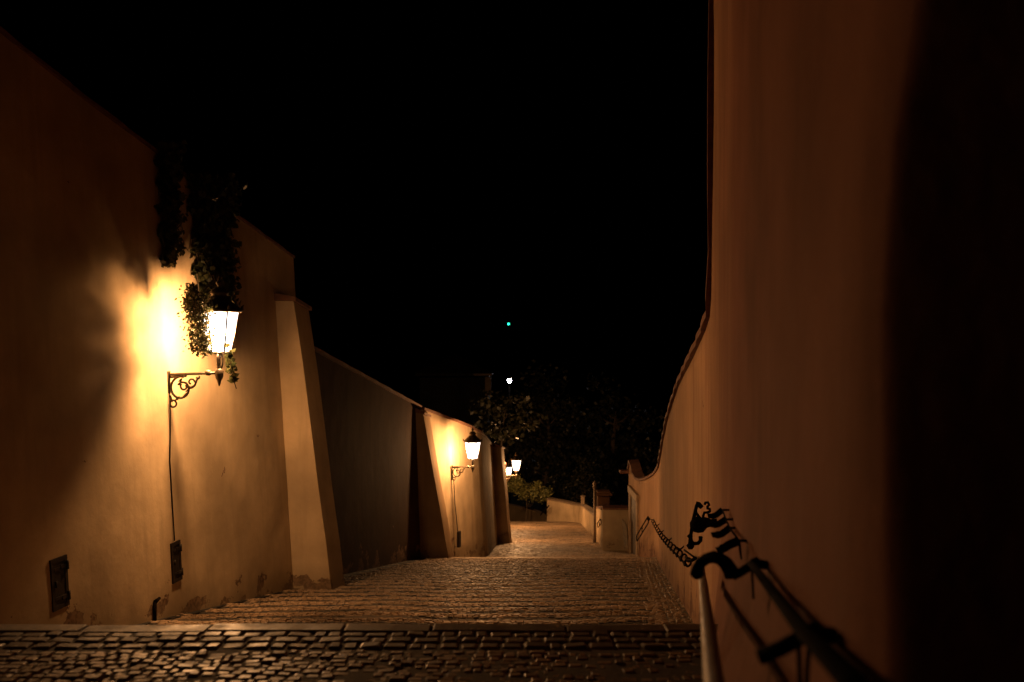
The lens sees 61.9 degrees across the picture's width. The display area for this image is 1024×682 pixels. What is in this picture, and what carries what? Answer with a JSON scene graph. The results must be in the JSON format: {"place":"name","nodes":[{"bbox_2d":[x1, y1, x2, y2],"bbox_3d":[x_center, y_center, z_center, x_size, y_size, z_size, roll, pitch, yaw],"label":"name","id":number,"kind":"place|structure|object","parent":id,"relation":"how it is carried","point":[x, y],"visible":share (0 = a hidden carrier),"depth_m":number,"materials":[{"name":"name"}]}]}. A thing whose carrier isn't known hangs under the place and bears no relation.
{"place":"outdoors","nodes":[
{"label":"outdoors","id":0,"kind":"place"},
{"bbox_2d":[0,626,702,681],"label":"landing","id":1,"kind":"object","parent":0,"point":[613,672],"visible":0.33,"depth_m":4.62,"materials":[{"name":"stone cobbles"}]},
{"bbox_2d":[0,649,702,681],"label":"cobbles","id":2,"kind":"object","parent":1,"relation":"on","point":[16,663],"visible":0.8,"depth_m":4.54,"materials":[{"name":"stone"}]},
{"bbox_2d":[0,623,717,648],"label":"step edge","id":3,"kind":"object","parent":1,"relation":"on","point":[171,637],"visible":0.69,"depth_m":5.07,"materials":[{"name":"grey stone"}]},
{"bbox_2d":[698,568,724,681],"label":"rounded rail","id":4,"kind":"object","parent":1,"relation":"on","point":[712,669],"visible":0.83,"depth_m":2.63,"materials":[{"name":"metal"}]},
{"bbox_2d":[0,0,708,368],"label":"sky","id":5,"kind":"structure","parent":0,"point":[437,176],"materials":[{"name":"black"}]},
{"bbox_2d":[165,558,691,625],"bbox_3d":[-0.423,5.352,18.375,8.357,4.165,20.351,0,0,8],"label":"landing","id":6,"kind":"object","parent":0,"point":[457,619],"visible":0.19,"depth_m":13.65,"materials":[{"name":"stone cobbles"}]},
{"bbox_2d":[136,558,427,624],"bbox_3d":[-4.021,5.108,18.146,0.395,3.708,18.713,0,0,8],"label":"gutter","id":7,"kind":"object","parent":6,"relation":"on","point":[362,572],"visible":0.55,"depth_m":19.48,"materials":[{"name":"stone"}]},
{"bbox_2d":[145,558,693,625],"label":"cobbles","id":8,"kind":"object","parent":6,"relation":"on","point":[650,585],"visible":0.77,"depth_m":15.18,"materials":[{"name":"stone"}]},
{"bbox_2d":[451,557,655,557],"bbox_3d":[1.040,7.141,27.667,8.880,0.328,0.483,0,0,0],"label":"step edge","id":9,"kind":"object","parent":6,"relation":"on","point":[553,557],"visible":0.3,"depth_m":27.77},
{"bbox_2d":[416,353,494,439],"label":"house","id":10,"kind":"structure","parent":0,"point":[452,386],"depth_m":100.00,"materials":[{"name":"black"}]},
{"bbox_2d":[429,385,437,397],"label":"window","id":11,"kind":"structure","parent":10,"relation":"in","point":[433,389],"depth_m":99.93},
{"bbox_2d":[449,385,458,397],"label":"window","id":12,"kind":"structure","parent":10,"relation":"in","point":[453,389],"depth_m":99.93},
{"bbox_2d":[468,385,476,397],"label":"window","id":13,"kind":"structure","parent":10,"relation":"in","point":[472,389],"depth_m":99.93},
{"bbox_2d":[357,369,680,511],"bbox_3d":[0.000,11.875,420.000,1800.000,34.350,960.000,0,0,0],"label":"ground","id":14,"kind":"structure","parent":0,"point":[653,388],"depth_m":407.69,"materials":[{"name":"soil"}]},
{"bbox_2d":[0,26,344,625],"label":"plaster wall","id":15,"kind":"structure","parent":14,"relation":"on","point":[93,343],"depth_m":11.27,"materials":[{"name":"paint"}]},
{"bbox_2d":[49,554,70,611],"bbox_3d":[-5.137,2.750,9.701,0.086,0.581,0.288,0,0,8],"label":"iron hatch","id":16,"kind":"object","parent":15,"relation":"attached to","point":[60,590],"visible":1,"depth_m":9.70,"materials":[{"name":"metal"}]},
{"bbox_2d":[54,560,66,605],"bbox_3d":[-5.149,2.751,9.701,0.060,0.500,0.205,0,0,8],"label":"door","id":17,"kind":"structure","parent":16,"relation":"in","point":[59,574],"depth_m":9.70,"materials":[{"name":"metal"}]},
{"bbox_2d":[153,597,160,620],"bbox_3d":[-4.843,3.686,11.613,0.071,0.378,0.154,0,0,5],"label":"pipe stub","id":18,"kind":"object","parent":15,"relation":"attached to","point":[155,601],"visible":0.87,"depth_m":11.57,"materials":[{"name":"metal"}]},
{"bbox_2d":[153,140,188,267],"bbox_3d":[-4.993,-2.023,12.562,0.418,1.965,0.763,0,0,0],"label":"hanging ivy","id":19,"kind":"object","parent":15,"relation":"hanging from","point":[170,175],"visible":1,"depth_m":12.42,"materials":[{"name":"green plant"}]},
{"bbox_2d":[169,402,174,540],"bbox_3d":[-4.892,1.869,12.232,0.161,1.971,0.061,0,0,42],"label":"cable","id":20,"kind":"object","parent":15,"relation":"attached to","point":[170,468],"visible":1,"depth_m":12.20,"materials":[{"name":"metal"}]},
{"bbox_2d":[170,540,183,583],"bbox_3d":[-4.802,3.160,12.225,0.086,0.571,0.253,0,0,8],"label":"iron hatch","id":21,"kind":"object","parent":15,"relation":"attached to","point":[176,561],"visible":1,"depth_m":12.22,"materials":[{"name":"metal"}]},
{"bbox_2d":[173,544,180,578],"bbox_3d":[-4.814,3.160,12.225,0.059,0.491,0.170,0,0,8],"label":"door","id":22,"kind":"structure","parent":21,"relation":"in","point":[176,553],"depth_m":12.22,"materials":[{"name":"metal"}]},
{"bbox_2d":[167,274,243,407],"bbox_3d":[-4.432,0.006,12.271,1.118,1.930,0.676,0,0,8],"label":"wall lantern","id":23,"kind":"object","parent":15,"relation":"attached to","point":[224,302],"depth_m":12.23,"materials":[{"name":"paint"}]},
{"bbox_2d":[175,171,247,388],"bbox_3d":[-4.619,-1.105,13.170,0.912,3.568,3.413,0,0,-15],"label":"hanging ivy","id":24,"kind":"object","parent":15,"relation":"hanging from","point":[212,232],"visible":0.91,"depth_m":13.35,"materials":[{"name":"green plant"}]},
{"bbox_2d":[314,346,423,574],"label":"plaster wall","id":25,"kind":"structure","parent":14,"relation":"on","point":[370,428],"depth_m":22.27,"materials":[{"name":"paint"}]},
{"bbox_2d":[415,407,511,557],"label":"plaster wall","id":26,"kind":"structure","parent":14,"relation":"on","point":[482,509],"depth_m":30.28,"materials":[{"name":"paint"}]},
{"bbox_2d":[457,531,460,547],"bbox_3d":[-1.840,6.867,29.580,0.100,0.550,0.160,0,0,20],"label":"junction box","id":27,"kind":"object","parent":26,"relation":"attached to","point":[458,539],"visible":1,"depth_m":29.51,"materials":[{"name":"metal"}]},
{"bbox_2d":[451,426,481,480],"bbox_3d":[-1.582,3.903,29.565,1.118,1.930,0.676,0,0,20],"label":"wall lantern","id":28,"kind":"object","parent":26,"relation":"attached to","point":[472,437],"depth_m":29.46,"materials":[{"name":"paint"}]},
{"bbox_2d":[453,479,457,530],"bbox_3d":[-1.963,5.726,29.693,0.211,1.858,0.046,0,0,33],"label":"cable","id":29,"kind":"object","parent":28,"relation":"hanging from","point":[455,505],"visible":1,"depth_m":29.69,"materials":[{"name":"metal"}]},
{"bbox_2d":[469,389,547,458],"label":"leafy tree","id":30,"kind":"object","parent":14,"relation":"on","point":[502,433],"visible":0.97,"depth_m":55.84,"materials":[{"name":"green plant"}]},
{"bbox_2d":[507,322,509,431],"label":"signal mast","id":31,"kind":"object","parent":14,"relation":"on","point":[508,363],"visible":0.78,"depth_m":199.83,"materials":[{"name":"metal"}]},
{"bbox_2d":[507,376,510,502],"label":"lamp post","id":32,"kind":"object","parent":14,"relation":"on","point":[509,468],"visible":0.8,"depth_m":109.91,"materials":[{"name":"metal"}]},
{"bbox_2d":[509,503,546,520],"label":"parapet wall","id":33,"kind":"structure","parent":14,"relation":"on","point":[517,512],"depth_m":76.60,"materials":[{"name":"grey paint"}]},
{"bbox_2d":[507,473,552,520],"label":"round shrub","id":34,"kind":"object","parent":14,"relation":"on","point":[526,491],"visible":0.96,"depth_m":71.67,"materials":[{"name":"green plant"}]},
{"bbox_2d":[546,497,592,535],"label":"parapet wall","id":35,"kind":"structure","parent":14,"relation":"on","point":[560,510],"depth_m":68.48,"materials":[{"name":"beige paint"}]},
{"bbox_2d":[580,495,584,503],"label":"gate post","id":36,"kind":"object","parent":14,"relation":"on","point":[582,499],"visible":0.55,"depth_m":65.87,"materials":[{"name":"stone"}]},
{"bbox_2d":[593,506,601,549],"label":"wall","id":37,"kind":"structure","parent":14,"relation":"on","point":[599,529],"depth_m":44.69,"materials":[{"name":"beige paint"}]},
{"bbox_2d":[596,490,611,505],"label":"garden pillar","id":38,"kind":"structure","parent":14,"relation":"on","point":[603,497],"depth_m":51.14,"materials":[{"name":"paint"}]},
{"bbox_2d":[554,371,664,506],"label":"leafy tree","id":39,"kind":"object","parent":14,"relation":"on","point":[611,464],"visible":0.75,"depth_m":85.57,"materials":[{"name":"green plant"}]},
{"bbox_2d":[619,0,1023,681],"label":"sweeping wall","id":40,"kind":"structure","parent":14,"relation":"on","point":[843,436],"depth_m":1.71,"materials":[{"name":"beige paint"}]},
{"bbox_2d":[622,519,627,547],"bbox_3d":[4.879,8.294,36.730,0.137,1.220,0.477,0,0,-20],"label":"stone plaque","id":41,"kind":"object","parent":40,"relation":"attached to","point":[625,533],"visible":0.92,"depth_m":36.68,"materials":[{"name":"beige stone"}]},
{"bbox_2d":[631,496,635,554],"bbox_3d":[5.056,7.803,34.551,0.246,2.994,1.602,0,0,0],"label":"door","id":42,"kind":"structure","parent":40,"relation":"in","point":[633,503],"depth_m":34.69,"materials":[{"name":"brown wood"}]},
{"bbox_2d":[647,517,696,566],"bbox_3d":[3.552,4.431,20.020,0.289,3.559,19.231,0,0,8],"label":"chain rail","id":43,"kind":"object","parent":40,"relation":"attached to","point":[689,559],"visible":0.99,"depth_m":13.82,"materials":[{"name":"metal"}]},
{"bbox_2d":[636,516,648,540],"bbox_3d":[4.719,6.820,30.900,0.043,1.501,2.864,0,0,0],"label":"rail loop","id":44,"kind":"object","parent":43,"relation":"attached to","point":[642,529],"visible":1,"depth_m":30.89,"materials":[{"name":"metal"}]},
{"bbox_2d":[686,501,716,548],"bbox_3d":[1.797,1.726,8.042,0.326,0.448,0.165,0,0,-38],"label":"chain hanger","id":45,"kind":"object","parent":40,"relation":"attached to","point":[699,524],"visible":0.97,"depth_m":7.98,"materials":[{"name":"metal"}]},
{"bbox_2d":[707,508,746,559],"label":"handrail brackets","id":46,"kind":"object","parent":40,"relation":"attached to","point":[728,545],"visible":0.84,"depth_m":4.89,"materials":[{"name":"metal"}]},
{"bbox_2d":[690,551,871,681],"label":"handrail","id":47,"kind":"object","parent":40,"relation":"attached to","point":[815,638],"visible":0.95,"depth_m":1.91,"materials":[{"name":"metal"}]},
{"bbox_2d":[511,522,592,541],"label":"landing","id":48,"kind":"object","parent":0,"point":[538,538],"visible":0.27,"depth_m":54.99,"materials":[{"name":"grey stone"}]},
{"bbox_2d":[511,521,566,521],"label":"step edge","id":49,"kind":"object","parent":48,"relation":"on","point":[539,521],"visible":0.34,"depth_m":68.94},
{"bbox_2d":[510,522,596,541],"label":"cobbles","id":50,"kind":"object","parent":48,"relation":"on","point":[572,528],"visible":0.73,"depth_m":55.87,"materials":[{"name":"stone"}]},
{"bbox_2d":[489,542,639,557],"bbox_3d":[0.994,9.292,36.990,8.673,3.825,18.020,0,0,0],"label":"landing","id":51,"kind":"object","parent":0,"point":[552,552],"visible":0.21,"depth_m":35.31,"materials":[{"name":"grey stone"}]},
{"bbox_2d":[512,542,598,542],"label":"step edge","id":52,"kind":"object","parent":51,"relation":"on","point":[553,542],"visible":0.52,"depth_m":45.58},
{"bbox_2d":[487,542,638,557],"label":"cobbles","id":53,"kind":"object","parent":51,"relation":"on","point":[520,550],"visible":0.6,"depth_m":37.47,"materials":[{"name":"stone"}]},
{"bbox_2d":[593,481,596,542],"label":"iron pole","id":54,"kind":"object","parent":51,"relation":"on","point":[594,515],"visible":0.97,"depth_m":45.34,"materials":[{"name":"metal"}]},
{"bbox_2d":[602,505,627,550],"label":"wall","id":55,"kind":"structure","parent":51,"relation":"on","point":[613,516],"depth_m":37.48,"materials":[{"name":"beige paint"}]},
{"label":"last landing","id":56,"kind":"structure","parent":0,"visible":0},
{"bbox_2d":[500,360,589,514],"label":"leafy tree","id":57,"kind":"object","parent":56,"relation":"on","point":[553,409],"visible":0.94,"depth_m":83.20,"materials":[{"name":"green plant"}]},
{"bbox_2d":[534,475,573,513],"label":"round shrub","id":58,"kind":"object","parent":56,"relation":"on","point":[559,495],"visible":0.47,"depth_m":76.40,"materials":[{"name":"green plant"}]},
{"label":"plaster wall","id":59,"kind":"object","parent":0,"visible":0},
{"bbox_2d":[506,461,512,480],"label":"wall lantern","id":60,"kind":"object","parent":59,"relation":"attached to","point":[509,464],"depth_m":62.01,"materials":[{"name":"paint"}]},
{"bbox_2d":[506,451,521,480],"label":"wall lantern","id":61,"kind":"object","parent":59,"relation":"attached to","point":[516,457],"depth_m":47.87,"materials":[{"name":"paint"}]}
]}

